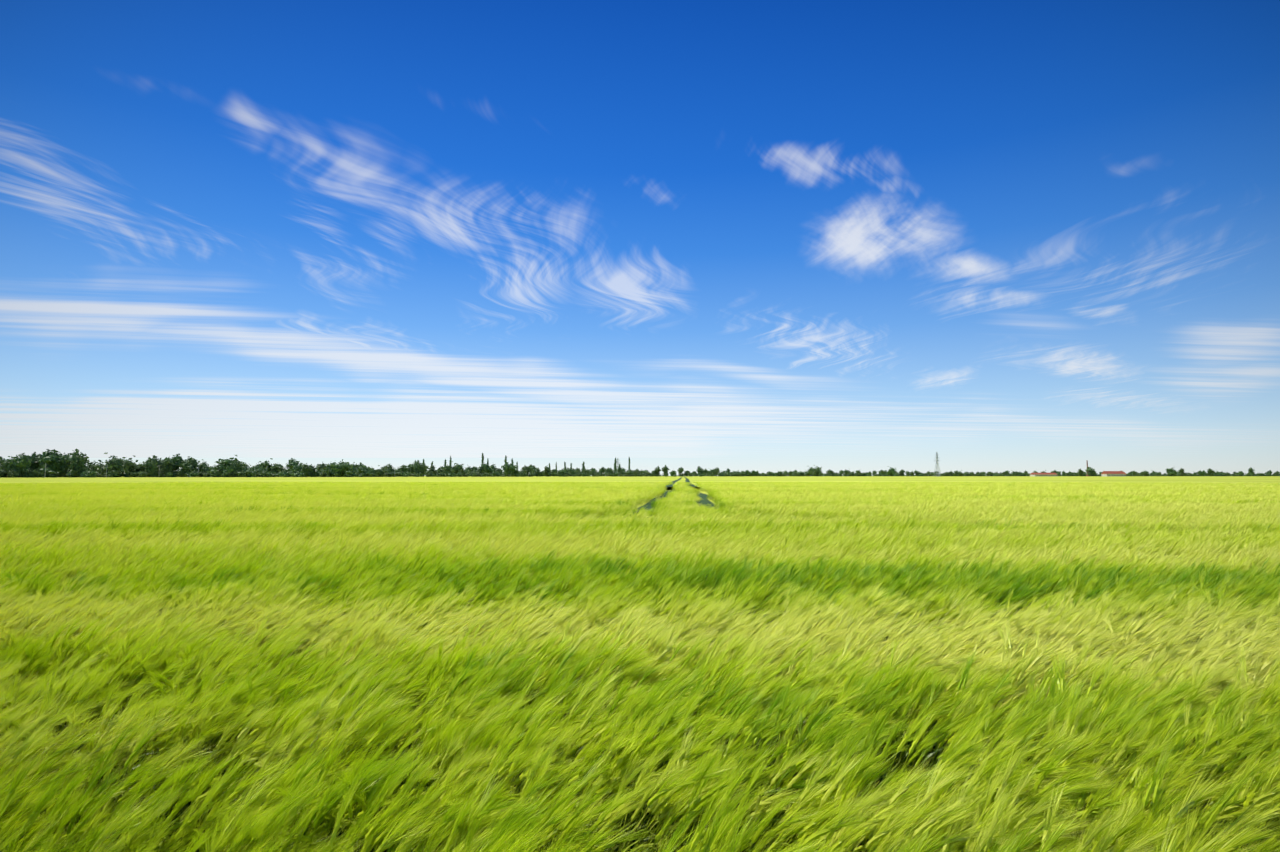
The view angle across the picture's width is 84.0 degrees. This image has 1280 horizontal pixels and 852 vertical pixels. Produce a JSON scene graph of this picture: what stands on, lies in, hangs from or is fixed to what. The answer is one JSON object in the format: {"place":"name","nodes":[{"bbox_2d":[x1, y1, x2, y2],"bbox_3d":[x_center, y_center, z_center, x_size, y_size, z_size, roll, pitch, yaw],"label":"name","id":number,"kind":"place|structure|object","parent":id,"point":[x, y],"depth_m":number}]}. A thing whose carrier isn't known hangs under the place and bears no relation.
{"place":"outdoors","nodes":[
{"label":"outdoors","id":0,"kind":"place"},
{"bbox_2d":[7,469,18,477],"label":"bush","id":1,"kind":"object","parent":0,"point":[13,473],"depth_m":436.84},
{"bbox_2d":[0,456,27,477],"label":"tree","id":2,"kind":"object","parent":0,"point":[3,468],"depth_m":442.42},
{"bbox_2d":[4,453,31,477],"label":"tree","id":3,"kind":"object","parent":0,"point":[21,462],"depth_m":443.24},
{"bbox_2d":[23,471,33,477],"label":"bush","id":4,"kind":"object","parent":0,"point":[27,474],"depth_m":444.94},
{"bbox_2d":[26,457,39,470],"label":"tree","id":5,"kind":"object","parent":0,"point":[33,466],"depth_m":479.90},
{"bbox_2d":[28,452,43,469],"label":"tree","id":6,"kind":"object","parent":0,"point":[34,456],"depth_m":484.47},
{"bbox_2d":[29,469,43,477],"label":"bush","id":7,"kind":"object","parent":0,"point":[35,473],"depth_m":449.55},
{"bbox_2d":[38,467,48,477],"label":"tree","id":8,"kind":"object","parent":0,"point":[45,474],"depth_m":455.79},
{"bbox_2d":[44,470,58,477],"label":"bush","id":9,"kind":"object","parent":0,"point":[53,474],"depth_m":456.16},
{"bbox_2d":[37,449,68,474],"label":"tree","id":10,"kind":"object","parent":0,"point":[55,465],"depth_m":474.59},
{"bbox_2d":[41,449,71,476],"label":"tree","id":11,"kind":"object","parent":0,"point":[66,467],"depth_m":482.98},
{"bbox_2d":[60,450,73,476],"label":"tree","id":12,"kind":"object","parent":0,"point":[69,454],"depth_m":500.12},
{"bbox_2d":[62,448,89,475],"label":"tree","id":13,"kind":"object","parent":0,"point":[78,461],"depth_m":472.19},
{"bbox_2d":[80,469,96,477],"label":"bush","id":14,"kind":"object","parent":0,"point":[87,473],"depth_m":466.65},
{"bbox_2d":[85,460,104,470],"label":"tree","id":15,"kind":"object","parent":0,"point":[91,466],"depth_m":516.71},
{"bbox_2d":[94,453,127,474],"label":"tree","id":16,"kind":"object","parent":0,"point":[113,463],"depth_m":496.96},
{"bbox_2d":[107,469,116,476],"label":"bush","id":17,"kind":"object","parent":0,"point":[112,473],"depth_m":483.71},
{"bbox_2d":[122,455,135,473],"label":"tree","id":18,"kind":"object","parent":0,"point":[126,461],"depth_m":531.44},
{"bbox_2d":[127,472,137,476],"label":"bush","id":19,"kind":"object","parent":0,"point":[131,474],"depth_m":502.00},
{"bbox_2d":[123,460,160,475],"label":"tree","id":20,"kind":"object","parent":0,"point":[132,467],"depth_m":511.53},
{"bbox_2d":[138,471,147,476],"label":"bush","id":21,"kind":"object","parent":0,"point":[143,474],"depth_m":497.66},
{"bbox_2d":[139,457,158,475],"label":"tree","id":22,"kind":"object","parent":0,"point":[152,466],"depth_m":509.24},
{"bbox_2d":[143,455,164,472],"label":"tree","id":23,"kind":"object","parent":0,"point":[154,458],"depth_m":531.40},
{"bbox_2d":[159,458,174,476],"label":"tree","id":24,"kind":"object","parent":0,"point":[168,465],"depth_m":524.87},
{"bbox_2d":[163,454,183,472],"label":"tree","id":25,"kind":"object","parent":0,"point":[176,460],"depth_m":542.94},
{"bbox_2d":[169,472,177,476],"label":"bush","id":26,"kind":"object","parent":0,"point":[175,474],"depth_m":527.56},
{"bbox_2d":[177,462,191,476],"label":"tree","id":27,"kind":"object","parent":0,"point":[184,468],"depth_m":534.31},
{"bbox_2d":[182,456,200,472],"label":"tree","id":28,"kind":"object","parent":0,"point":[192,462],"depth_m":547.23},
{"bbox_2d":[191,470,201,476],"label":"bush","id":29,"kind":"object","parent":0,"point":[194,471],"depth_m":528.08},
{"bbox_2d":[195,459,210,476],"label":"tree","id":30,"kind":"object","parent":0,"point":[202,466],"depth_m":556.18},
{"bbox_2d":[202,472,211,476],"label":"bush","id":31,"kind":"object","parent":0,"point":[207,474],"depth_m":537.56},
{"bbox_2d":[205,465,222,476],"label":"tree","id":32,"kind":"object","parent":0,"point":[210,468],"depth_m":543.34},
{"bbox_2d":[209,468,221,476],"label":"bush","id":33,"kind":"object","parent":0,"point":[215,473],"depth_m":530.93},
{"bbox_2d":[222,471,229,476],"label":"bush","id":34,"kind":"object","parent":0,"point":[225,474],"depth_m":533.57},
{"bbox_2d":[215,455,243,475],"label":"tree","id":35,"kind":"object","parent":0,"point":[224,464],"depth_m":540.59},
{"bbox_2d":[229,458,244,476],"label":"tree","id":36,"kind":"object","parent":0,"point":[235,462],"depth_m":542.83},
{"bbox_2d":[233,469,246,476],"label":"bush","id":37,"kind":"object","parent":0,"point":[242,473],"depth_m":537.81},
{"bbox_2d":[243,469,253,476],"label":"bush","id":38,"kind":"object","parent":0,"point":[249,473],"depth_m":541.08},
{"bbox_2d":[246,466,264,476],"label":"tree","id":39,"kind":"object","parent":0,"point":[253,470],"depth_m":564.97},
{"bbox_2d":[259,470,269,476],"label":"bush","id":40,"kind":"object","parent":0,"point":[265,473],"depth_m":549.45},
{"bbox_2d":[259,458,276,471],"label":"tree","id":41,"kind":"object","parent":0,"point":[265,464],"depth_m":598.10},
{"bbox_2d":[269,463,286,476],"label":"tree","id":42,"kind":"object","parent":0,"point":[279,467],"depth_m":602.62},
{"bbox_2d":[279,471,290,476],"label":"bush","id":43,"kind":"object","parent":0,"point":[285,474],"depth_m":563.22},
{"bbox_2d":[285,458,302,470],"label":"tree","id":44,"kind":"object","parent":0,"point":[292,462],"depth_m":639.94},
{"bbox_2d":[290,465,301,474],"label":"tree","id":45,"kind":"object","parent":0,"point":[296,468],"depth_m":593.39},
{"bbox_2d":[294,471,304,476],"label":"bush","id":46,"kind":"object","parent":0,"point":[299,474],"depth_m":572.03},
{"bbox_2d":[300,463,312,476],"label":"tree","id":47,"kind":"object","parent":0,"point":[306,470],"depth_m":586.50},
{"bbox_2d":[308,464,316,476],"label":"tree","id":48,"kind":"object","parent":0,"point":[314,472],"depth_m":594.39},
{"bbox_2d":[316,469,326,476],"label":"tree","id":49,"kind":"object","parent":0,"point":[318,473],"depth_m":598.46},
{"bbox_2d":[315,462,328,470],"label":"tree","id":50,"kind":"object","parent":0,"point":[320,466],"depth_m":636.48},
{"bbox_2d":[319,471,326,476],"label":"tree","id":51,"kind":"object","parent":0,"point":[322,474],"depth_m":585.78},
{"bbox_2d":[325,462,335,476],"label":"tree","id":52,"kind":"object","parent":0,"point":[329,471],"depth_m":609.24},
{"bbox_2d":[331,459,353,476],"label":"tree","id":53,"kind":"object","parent":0,"point":[341,467],"depth_m":595.48},
{"bbox_2d":[343,470,352,476],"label":"tree","id":54,"kind":"object","parent":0,"point":[347,473],"depth_m":590.70},
{"bbox_2d":[348,462,360,476],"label":"tree","id":55,"kind":"object","parent":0,"point":[355,466],"depth_m":647.11},
{"bbox_2d":[353,464,375,476],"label":"tree","id":56,"kind":"object","parent":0,"point":[365,471],"depth_m":622.83},
{"bbox_2d":[375,469,382,476],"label":"tree","id":57,"kind":"object","parent":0,"point":[379,472],"depth_m":651.91},
{"bbox_2d":[381,469,390,476],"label":"tree","id":58,"kind":"object","parent":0,"point":[385,473],"depth_m":651.75},
{"bbox_2d":[382,464,393,470],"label":"tree","id":59,"kind":"object","parent":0,"point":[388,466],"depth_m":686.46},
{"bbox_2d":[388,466,400,476],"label":"tree","id":60,"kind":"object","parent":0,"point":[394,470],"depth_m":683.53},
{"bbox_2d":[393,471,401,476],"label":"tree","id":61,"kind":"object","parent":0,"point":[398,473],"depth_m":667.32},
{"bbox_2d":[400,466,406,476],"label":"tree","id":62,"kind":"object","parent":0,"point":[403,469],"depth_m":676.38},
{"bbox_2d":[408,461,416,473],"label":"tree","id":63,"kind":"object","parent":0,"point":[411,469],"depth_m":729.97},
{"bbox_2d":[410,460,422,473],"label":"tree","id":64,"kind":"object","parent":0,"point":[417,467],"depth_m":715.83},
{"bbox_2d":[419,464,428,476],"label":"tree","id":65,"kind":"object","parent":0,"point":[424,467],"depth_m":717.37},
{"bbox_2d":[424,470,435,476],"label":"tree","id":66,"kind":"object","parent":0,"point":[428,474],"depth_m":697.64},
{"bbox_2d":[429,465,435,476],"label":"tree","id":67,"kind":"object","parent":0,"point":[432,468],"depth_m":747.46},
{"bbox_2d":[436,468,444,474],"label":"tree","id":68,"kind":"object","parent":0,"point":[439,470],"depth_m":742.49},
{"bbox_2d":[443,464,451,475],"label":"tree","id":69,"kind":"object","parent":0,"point":[447,469],"depth_m":726.40},
{"bbox_2d":[450,461,463,475],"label":"tree","id":70,"kind":"object","parent":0,"point":[456,469],"depth_m":746.52},
{"bbox_2d":[469,469,480,476],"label":"tree","id":71,"kind":"object","parent":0,"point":[472,471],"depth_m":792.83},
{"bbox_2d":[477,463,489,473],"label":"tree","id":72,"kind":"object","parent":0,"point":[483,467],"depth_m":797.58},
{"bbox_2d":[484,467,492,474],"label":"tree","id":73,"kind":"object","parent":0,"point":[489,470],"depth_m":800.26},
{"bbox_2d":[482,464,498,476],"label":"tree","id":74,"kind":"object","parent":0,"point":[494,469],"depth_m":832.17},
{"bbox_2d":[501,462,515,476],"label":"tree","id":75,"kind":"object","parent":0,"point":[508,469],"depth_m":793.97},
{"bbox_2d":[521,465,528,474],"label":"tree","id":76,"kind":"object","parent":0,"point":[524,468],"depth_m":847.96},
{"bbox_2d":[527,464,537,476],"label":"tree","id":77,"kind":"object","parent":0,"point":[532,469],"depth_m":843.27},
{"bbox_2d":[535,470,543,476],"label":"tree","id":78,"kind":"object","parent":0,"point":[539,473],"depth_m":846.56},
{"bbox_2d":[543,465,551,476],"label":"tree","id":79,"kind":"object","parent":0,"point":[547,470],"depth_m":843.02},
{"bbox_2d":[556,470,565,476],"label":"tree","id":80,"kind":"object","parent":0,"point":[561,471],"depth_m":857.69},
{"bbox_2d":[575,468,581,475],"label":"tree","id":81,"kind":"object","parent":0,"point":[578,470],"depth_m":911.18},
{"bbox_2d":[617,466,625,474],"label":"tree","id":82,"kind":"object","parent":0,"point":[619,469],"depth_m":1010.24},
{"bbox_2d":[0,487,1277,851],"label":"ground","id":83,"kind":"structure","parent":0,"point":[492,783],"depth_m":3.50},
{"bbox_2d":[0,112,1279,457],"bbox_3d":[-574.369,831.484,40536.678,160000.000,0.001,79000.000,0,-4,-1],"label":"cloud","id":84,"kind":"structure","parent":0,"point":[136,426],"depth_m":23651.26},
{"bbox_2d":[0,476,1279,486],"bbox_3d":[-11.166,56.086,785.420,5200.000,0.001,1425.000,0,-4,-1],"label":"field","id":85,"kind":"structure","parent":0,"point":[1159,479],"depth_m":219.44},
{"bbox_2d":[0,0,1279,475],"label":"sky","id":86,"kind":"structure","parent":0,"point":[1121,158]},
{"bbox_2d":[655,466,660,474],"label":"tree","id":87,"kind":"object","parent":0,"point":[657,470],"depth_m":1014.99},
{"bbox_2d":[662,465,668,475],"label":"tree","id":88,"kind":"object","parent":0,"point":[664,469],"depth_m":1013.85},
{"bbox_2d":[677,467,683,474],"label":"tree","id":89,"kind":"object","parent":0,"point":[680,469],"depth_m":1033.17},
{"bbox_2d":[696,466,702,473],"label":"tree","id":90,"kind":"object","parent":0,"point":[699,470],"depth_m":1096.82},
{"bbox_2d":[706,468,714,476],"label":"tree","id":91,"kind":"object","parent":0,"point":[712,472],"depth_m":1060.15},
{"bbox_2d":[713,467,719,473],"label":"tree","id":92,"kind":"object","parent":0,"point":[716,470],"depth_m":1088.08},
{"bbox_2d":[803,467,814,475],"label":"tree","id":93,"kind":"object","parent":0,"point":[809,472],"depth_m":1214.09},
{"bbox_2d":[811,465,822,475],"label":"tree","id":94,"kind":"object","parent":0,"point":[816,471],"depth_m":1159.77},
{"bbox_2d":[886,466,896,475],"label":"tree","id":95,"kind":"object","parent":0,"point":[890,471],"depth_m":1170.34},
{"bbox_2d":[934,452,940,476],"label":"pylon","id":96,"kind":"object","parent":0,"point":[937,455],"depth_m":984.97},
{"bbox_2d":[1030,473,1057,475],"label":"farm barn","id":97,"kind":"structure","parent":0,"point":[1043,474],"depth_m":1210.98},
{"bbox_2d":[1077,468,1084,475],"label":"tree","id":98,"kind":"object","parent":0,"point":[1079,472],"depth_m":1165.87},
{"bbox_2d":[1085,467,1095,475],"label":"tree","id":99,"kind":"object","parent":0,"point":[1091,471],"depth_m":1164.81},
{"bbox_2d":[1101,471,1124,475],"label":"farm building","id":100,"kind":"structure","parent":0,"point":[1112,473],"depth_m":1184.50},
{"bbox_2d":[1166,468,1178,475],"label":"tree","id":101,"kind":"object","parent":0,"point":[1170,472],"depth_m":1219.54},
{"bbox_2d":[1178,468,1185,475],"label":"tree","id":102,"kind":"object","parent":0,"point":[1181,471],"depth_m":1223.60},
{"bbox_2d":[1206,469,1215,475],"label":"tree","id":103,"kind":"object","parent":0,"point":[1211,472],"depth_m":1205.65},
{"bbox_2d":[1248,467,1255,475],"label":"tree","id":104,"kind":"object","parent":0,"point":[1250,471],"depth_m":1221.19}
]}

